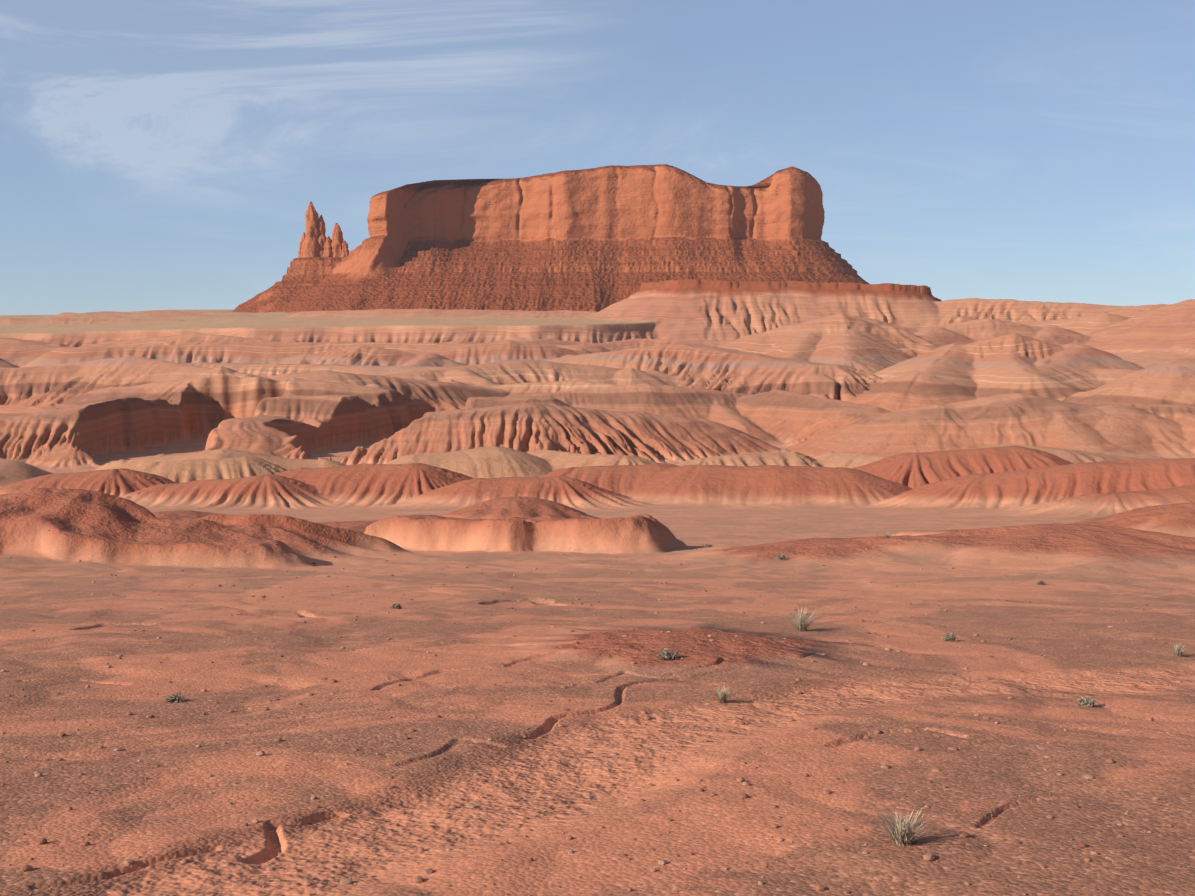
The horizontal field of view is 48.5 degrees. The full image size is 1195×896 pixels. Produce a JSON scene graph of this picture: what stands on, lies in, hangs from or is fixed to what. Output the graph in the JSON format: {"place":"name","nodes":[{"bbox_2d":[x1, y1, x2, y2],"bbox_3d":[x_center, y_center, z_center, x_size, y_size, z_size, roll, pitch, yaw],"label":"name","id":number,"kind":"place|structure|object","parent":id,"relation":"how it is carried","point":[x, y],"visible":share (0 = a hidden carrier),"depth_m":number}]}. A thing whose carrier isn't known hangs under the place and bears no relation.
{"place":"outdoors","nodes":[
{"label":"outdoors","id":0,"kind":"place"},
{"bbox_2d":[0,279,1194,895],"bbox_3d":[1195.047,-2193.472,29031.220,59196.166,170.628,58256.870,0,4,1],"label":"ground","id":1,"kind":"structure","parent":0,"point":[750,429],"depth_m":38.27},
{"bbox_2d":[231,164,868,312],"bbox_3d":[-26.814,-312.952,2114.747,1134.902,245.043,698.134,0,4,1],"label":"butte","id":2,"kind":"object","parent":1,"relation":"on","point":[597,239],"visible":0.9,"depth_m":1976.20},
{"bbox_2d":[0,488,1194,895],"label":"stones","id":3,"kind":"object","parent":1,"relation":"on","point":[660,862],"visible":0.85,"depth_m":15.23},
{"bbox_2d":[166,543,1100,706],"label":"dry bushes","id":4,"kind":"object","parent":1,"relation":"on","point":[667,654],"visible":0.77,"depth_m":23.00},
{"bbox_2d":[714,533,1186,846],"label":"grass tufts","id":5,"kind":"object","parent":1,"relation":"on","point":[901,835],"visible":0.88,"depth_m":11.55},
{"bbox_2d":[0,0,1194,314],"label":"sky","id":6,"kind":"structure","parent":0,"point":[155,154]}
]}

